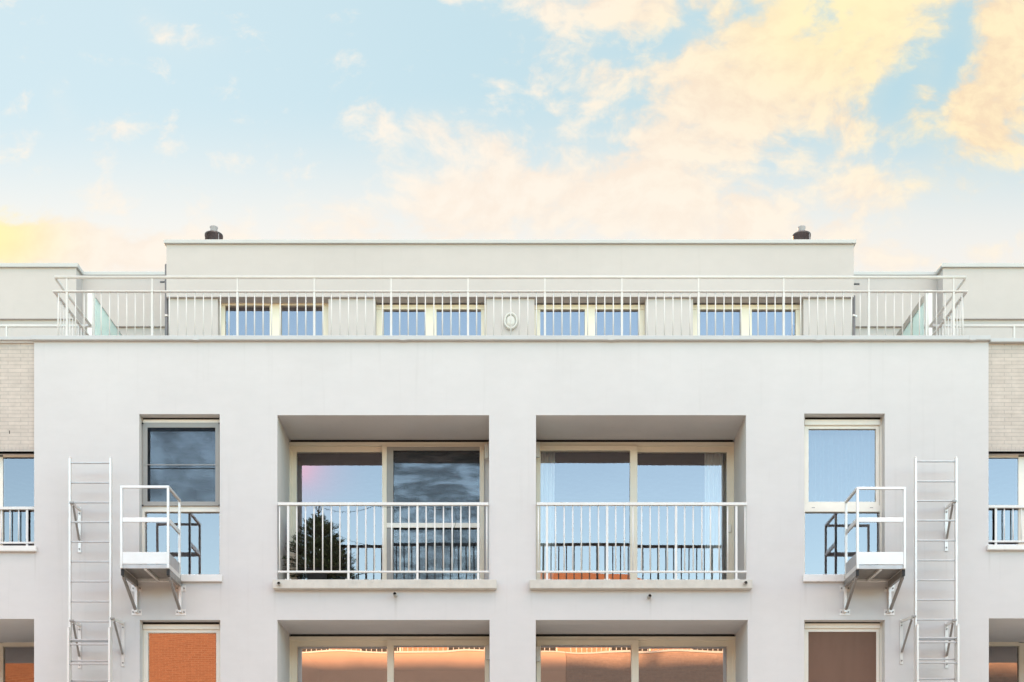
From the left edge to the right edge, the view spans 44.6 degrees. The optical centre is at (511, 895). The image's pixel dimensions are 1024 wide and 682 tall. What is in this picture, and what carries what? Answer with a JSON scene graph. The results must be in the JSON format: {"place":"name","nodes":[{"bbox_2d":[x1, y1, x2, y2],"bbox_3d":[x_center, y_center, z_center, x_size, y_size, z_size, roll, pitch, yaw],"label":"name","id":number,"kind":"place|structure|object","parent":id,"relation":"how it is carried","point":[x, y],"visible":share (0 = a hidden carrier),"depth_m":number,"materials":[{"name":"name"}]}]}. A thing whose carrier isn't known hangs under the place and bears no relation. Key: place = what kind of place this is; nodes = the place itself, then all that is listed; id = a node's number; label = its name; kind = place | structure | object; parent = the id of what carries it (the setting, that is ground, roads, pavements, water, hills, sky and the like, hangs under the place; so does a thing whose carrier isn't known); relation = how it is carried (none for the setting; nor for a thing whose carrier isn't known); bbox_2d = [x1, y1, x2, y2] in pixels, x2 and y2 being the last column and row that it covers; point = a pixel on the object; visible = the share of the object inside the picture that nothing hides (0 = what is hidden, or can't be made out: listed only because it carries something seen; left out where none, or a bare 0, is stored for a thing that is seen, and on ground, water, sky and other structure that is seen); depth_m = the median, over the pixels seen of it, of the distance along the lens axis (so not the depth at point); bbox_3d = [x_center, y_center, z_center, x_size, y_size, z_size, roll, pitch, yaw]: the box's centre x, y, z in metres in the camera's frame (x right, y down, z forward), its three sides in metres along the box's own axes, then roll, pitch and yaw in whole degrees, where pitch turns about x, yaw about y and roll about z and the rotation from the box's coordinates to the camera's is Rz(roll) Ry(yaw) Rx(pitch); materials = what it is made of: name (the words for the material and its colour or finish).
{"place":"outdoors","nodes":[
{"label":"outdoors","id":0,"kind":"place"},
{"bbox_2d":[0,0,1023,270],"label":"sky","id":1,"kind":"structure","parent":0,"point":[895,128],"materials":[{"name":"blue"}]},
{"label":"paved courtyard","id":2,"kind":"structure","parent":0,"visible":0},
{"bbox_2d":[0,239,1023,681],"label":"apartment building","id":3,"kind":"structure","parent":2,"relation":"on","point":[232,439],"depth_m":18.03,"materials":[{"name":"white paint"}]},
{"bbox_2d":[0,507,33,545],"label":"balcony railing","id":4,"kind":"object","parent":3,"relation":"on","point":[27,542],"visible":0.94,"depth_m":18.10,"materials":[{"name":"white metal"}]},
{"bbox_2d":[0,642,33,681],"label":"loggia door","id":5,"kind":"structure","parent":3,"relation":"in","point":[16,658],"depth_m":19.72,"materials":[{"name":"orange glass"}]},
{"bbox_2d":[0,455,36,551],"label":"window","id":6,"kind":"structure","parent":3,"relation":"in","point":[3,548],"depth_m":18.14,"materials":[{"name":"white plastic"}]},
{"bbox_2d":[0,325,91,335],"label":"terrace railing","id":7,"kind":"object","parent":3,"relation":"on","point":[30,326],"visible":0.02,"depth_m":19.63,"materials":[{"name":"white metal"}]},
{"bbox_2d":[54,278,90,334],"bbox_3d":[-6.633,-8.462,18.874,0.050,1.057,1.492,0,0,0],"label":"terrace railing","id":8,"kind":"object","parent":3,"relation":"on","point":[70,311],"visible":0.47,"depth_m":18.71,"materials":[{"name":"white metal"}]},
{"bbox_2d":[69,457,124,681],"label":"fire ladder","id":9,"kind":"object","parent":3,"relation":"attached to","point":[111,618],"visible":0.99,"depth_m":17.70,"materials":[{"name":"metal"}]},
{"bbox_2d":[67,627,110,681],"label":"drop ladder","id":10,"kind":"object","parent":9,"relation":"attached to","point":[68,654],"visible":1,"depth_m":17.62,"materials":[{"name":"metal"}]},
{"bbox_2d":[87,293,121,334],"bbox_3d":[-6.938,-8.954,21.314,0.118,2.041,1.508,0,0,0],"label":"glass partition","id":11,"kind":"object","parent":3,"relation":"on","point":[97,320],"visible":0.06,"depth_m":20.72,"materials":[{"name":"clear glass"}]},
{"bbox_2d":[120,485,185,614],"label":"escape platform","id":12,"kind":"structure","parent":3,"relation":"attached to","point":[135,566],"depth_m":17.33,"materials":[{"name":"metal"}]},
{"bbox_2d":[165,264,168,334],"bbox_3d":[-5.828,-9.304,21.110,0.096,2.736,0.072,0,0,0],"label":"downpipe","id":13,"kind":"object","parent":3,"relation":"on","point":[166,316],"visible":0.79,"depth_m":21.08,"materials":[{"name":"metal"}]},
{"bbox_2d":[137,418,221,581],"bbox_3d":[-4.795,-5.763,18.100,1.237,2.482,0.300,0,0,0],"label":"window","id":14,"kind":"structure","parent":3,"relation":"in","point":[147,507],"depth_m":18.12,"materials":[{"name":"white plastic"}]},
{"bbox_2d":[143,622,219,681],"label":"window","id":15,"kind":"structure","parent":3,"relation":"in","point":[172,651],"depth_m":18.19,"materials":[{"name":"orange glass"}]},
{"bbox_2d":[205,225,222,238],"bbox_3d":[-5.303,-11.429,22.200,0.322,0.917,0.322,0,0,0],"label":"roof flue","id":16,"kind":"object","parent":3,"relation":"on","point":[213,233],"visible":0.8,"depth_m":22.08,"materials":[{"name":"metal"}]},
{"bbox_2d":[221,303,327,334],"bbox_3d":[-4.031,-9.005,21.252,1.865,2.136,0.096,0,0,0],"label":"penthouse window","id":17,"kind":"structure","parent":3,"relation":"in","point":[275,306],"depth_m":21.22,"materials":[{"name":"beige wood"}]},
{"bbox_2d":[306,567,326,579],"bbox_3d":[-2.890,-4.671,18.500,0.336,0.310,0.336,0,0,0],"label":"plant pot","id":18,"kind":"object","parent":3,"relation":"on","point":[316,576],"visible":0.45,"depth_m":18.37,"materials":[{"name":"black plastic"}]},
{"bbox_2d":[282,506,355,579],"bbox_3d":[-2.910,-5.226,18.502,1.255,1.261,0.960,0,0,0],"label":"fir tree","id":19,"kind":"object","parent":18,"relation":"in","point":[318,546],"visible":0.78,"depth_m":18.36,"materials":[{"name":"green plant"}]},
{"bbox_2d":[300,506,455,574],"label":"fairy lights","id":20,"kind":"object","parent":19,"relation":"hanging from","point":[387,508],"visible":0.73,"depth_m":18.05,"materials":[{"name":"plastic"}]},
{"bbox_2d":[278,502,488,579],"bbox_3d":[-1.854,-5.096,17.965,3.033,1.119,0.050,0,0,0],"label":"balcony railing","id":21,"kind":"object","parent":3,"relation":"on","point":[383,504],"visible":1,"depth_m":17.96,"materials":[{"name":"white metal"}]},
{"bbox_2d":[289,440,488,579],"bbox_3d":[-1.858,-5.948,19.025,3.054,2.858,0.170,0,0,0],"label":"sliding door","id":22,"kind":"structure","parent":3,"relation":"in","point":[386,448],"depth_m":18.96,"materials":[{"name":"beige plastic"}]},
{"bbox_2d":[289,634,489,681],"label":"sliding door","id":23,"kind":"structure","parent":3,"relation":"in","point":[313,657],"depth_m":19.00,"materials":[{"name":"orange glass"}]},
{"bbox_2d":[376,304,484,334],"bbox_3d":[-1.368,-9.002,21.252,1.872,2.131,0.096,0,0,0],"label":"penthouse window","id":24,"kind":"structure","parent":3,"relation":"in","point":[386,307],"depth_m":21.21,"materials":[{"name":"beige plastic"}]},
{"bbox_2d":[485,443,488,458],"bbox_3d":[-0.383,-6.717,18.896,0.064,0.226,0.108,0,0,0],"label":"wall lamp","id":25,"kind":"object","parent":3,"relation":"attached to","point":[486,450],"visible":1,"depth_m":18.84,"materials":[{"name":"beige metal"}]},
{"bbox_2d":[486,645,489,659],"bbox_3d":[-0.365,-3.679,18.896,0.064,0.222,0.108,0,0,0],"label":"wall lamp","id":26,"kind":"object","parent":3,"relation":"attached to","point":[487,652],"visible":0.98,"depth_m":18.84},
{"bbox_2d":[52,276,967,334],"bbox_3d":[-0.027,-8.523,18.100,13.266,0.934,0.050,0,0,0],"label":"terrace railing","id":27,"kind":"object","parent":3,"relation":"on","point":[468,291],"visible":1,"depth_m":18.09,"materials":[{"name":"white metal"}]},
{"bbox_2d":[504,312,517,329],"bbox_3d":[-0.022,-9.679,21.024,0.238,0.290,0.062,0,0,0],"label":"wall lamp","id":28,"kind":"object","parent":3,"relation":"attached to","point":[514,321],"visible":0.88,"depth_m":21.00,"materials":[{"name":"white plastic"}]},
{"bbox_2d":[536,442,539,457],"bbox_3d":[0.389,-6.740,18.896,0.064,0.230,0.108,0,0,0],"label":"wall lamp","id":29,"kind":"object","parent":3,"relation":"attached to","point":[537,449],"visible":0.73,"depth_m":18.84,"materials":[{"name":"beige metal"}]},
{"bbox_2d":[536,646,539,661],"bbox_3d":[0.395,-3.655,18.896,0.064,0.222,0.108,0,0,0],"label":"wall lamp","id":30,"kind":"object","parent":3,"relation":"attached to","point":[537,653],"visible":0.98,"depth_m":18.84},
{"bbox_2d":[541,452,554,579],"bbox_3d":[0.528,-5.713,19.140,0.270,2.347,0.050,0,0,0],"label":"curtain","id":31,"kind":"object","parent":3,"relation":"hanging from","point":[547,476],"visible":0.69,"depth_m":19.14,"materials":[{"name":"white fabric"}]},
{"bbox_2d":[535,304,644,334],"bbox_3d":[1.318,-9.002,21.252,1.874,2.131,0.096,0,0,0],"label":"penthouse window","id":32,"kind":"structure","parent":3,"relation":"in","point":[540,307],"depth_m":21.21,"materials":[{"name":"beige plastic"}]},
{"bbox_2d":[536,440,733,579],"bbox_3d":[1.862,-5.948,19.030,3.031,2.858,0.160,0,0,0],"label":"sliding door","id":33,"kind":"structure","parent":3,"relation":"in","point":[635,447],"depth_m":18.97,"materials":[{"name":"beige wood"}]},
{"bbox_2d":[536,634,735,681],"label":"sliding door","id":34,"kind":"structure","parent":3,"relation":"in","point":[563,657],"depth_m":19.00,"materials":[{"name":"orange glass"}]},
{"bbox_2d":[537,502,746,579],"bbox_3d":[1.867,-5.096,17.965,3.021,1.119,0.050,0,0,0],"label":"balcony railing","id":35,"kind":"object","parent":3,"relation":"on","point":[650,504],"visible":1,"depth_m":17.96,"materials":[{"name":"white metal"}]},
{"bbox_2d":[705,454,722,579],"bbox_3d":[3.096,-5.713,19.140,0.286,2.347,0.050,0,0,0],"label":"curtain","id":36,"kind":"object","parent":3,"relation":"hanging from","point":[713,477],"visible":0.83,"depth_m":19.14,"materials":[{"name":"white fabric"}]},
{"bbox_2d":[723,454,725,579],"bbox_3d":[3.297,-5.713,19.190,0.098,2.347,0.040,0,0,0],"label":"curtain","id":37,"kind":"object","parent":3,"relation":"hanging from","point":[724,515],"visible":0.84,"depth_m":19.19,"materials":[{"name":"grey fabric"}]},
{"bbox_2d":[693,304,799,334],"bbox_3d":[3.986,-9.002,21.252,1.863,2.131,0.096,0,0,0],"label":"penthouse window","id":38,"kind":"structure","parent":3,"relation":"in","point":[711,307],"depth_m":21.21,"materials":[{"name":"beige plastic"}]},
{"bbox_2d":[792,225,810,238],"bbox_3d":[5.152,-11.429,22.200,0.322,0.917,0.322,0,0,0],"label":"roof flue","id":39,"kind":"object","parent":3,"relation":"on","point":[801,233],"visible":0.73,"depth_m":22.08,"materials":[{"name":"metal"}]},
{"bbox_2d":[809,431,873,501],"bbox_3d":[4.867,-6.333,18.340,1.082,1.144,0.050,0,0,0],"label":"curtain","id":40,"kind":"object","parent":3,"relation":"hanging from","point":[841,466],"visible":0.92,"depth_m":18.34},
{"bbox_2d":[804,622,881,681],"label":"window","id":41,"kind":"structure","parent":3,"relation":"in","point":[833,651],"depth_m":18.17,"materials":[{"name":"brown glass"}]},
{"bbox_2d":[803,418,885,581],"bbox_3d":[4.799,-5.767,18.100,1.237,2.490,0.300,0,0,0],"label":"window","id":42,"kind":"structure","parent":3,"relation":"in","point":[810,424],"depth_m":18.15,"materials":[{"name":"white plastic"}]},
{"bbox_2d":[852,295,856,334],"bbox_3d":[5.787,-9.038,21.110,0.096,2.204,0.072,0,0,0],"label":"downpipe","id":43,"kind":"object","parent":3,"relation":"on","point":[853,316],"visible":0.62,"depth_m":21.08,"materials":[{"name":"metal"}]},
{"bbox_2d":[840,487,905,614],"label":"escape platform","id":44,"kind":"structure","parent":3,"relation":"attached to","point":[890,567],"depth_m":17.33,"materials":[{"name":"metal"}]},
{"bbox_2d":[896,293,931,334],"bbox_3d":[6.858,-8.957,21.314,0.136,2.046,1.508,0,0,0],"label":"glass partition","id":45,"kind":"object","parent":3,"relation":"on","point":[915,323],"visible":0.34,"depth_m":20.78,"materials":[{"name":"glass"}]},
{"bbox_2d":[900,457,957,681],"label":"fire ladder","id":46,"kind":"object","parent":3,"relation":"attached to","point":[954,622],"visible":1,"depth_m":17.70,"materials":[{"name":"metal"}]},
{"bbox_2d":[916,624,958,681],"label":"drop ladder","id":47,"kind":"object","parent":46,"relation":"attached to","point":[917,652],"visible":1,"depth_m":17.62,"materials":[{"name":"metal"}]},
{"bbox_2d":[930,278,966,334],"bbox_3d":[6.586,-8.462,18.874,0.050,1.057,1.492,0,0,0],"label":"terrace railing","id":48,"kind":"object","parent":3,"relation":"on","point":[958,302],"visible":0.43,"depth_m":18.47,"materials":[{"name":"white metal"}]},
{"bbox_2d":[929,325,1023,337],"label":"terrace railing","id":49,"kind":"object","parent":3,"relation":"on","point":[991,326],"visible":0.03,"depth_m":19.63,"materials":[{"name":"white metal"}]},
{"bbox_2d":[987,455,1023,550],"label":"window","id":50,"kind":"structure","parent":3,"relation":"in","point":[1019,460],"depth_m":18.14,"materials":[{"name":"white plastic"}]},
{"bbox_2d":[989,505,1023,544],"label":"balcony railing","id":51,"kind":"object","parent":3,"relation":"on","point":[995,541],"visible":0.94,"depth_m":18.10,"materials":[{"name":"white metal"}]},
{"bbox_2d":[989,642,1023,681],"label":"loggia door","id":52,"kind":"structure","parent":3,"relation":"in","point":[1006,659],"depth_m":19.72,"materials":[{"name":"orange glass"}]}
]}

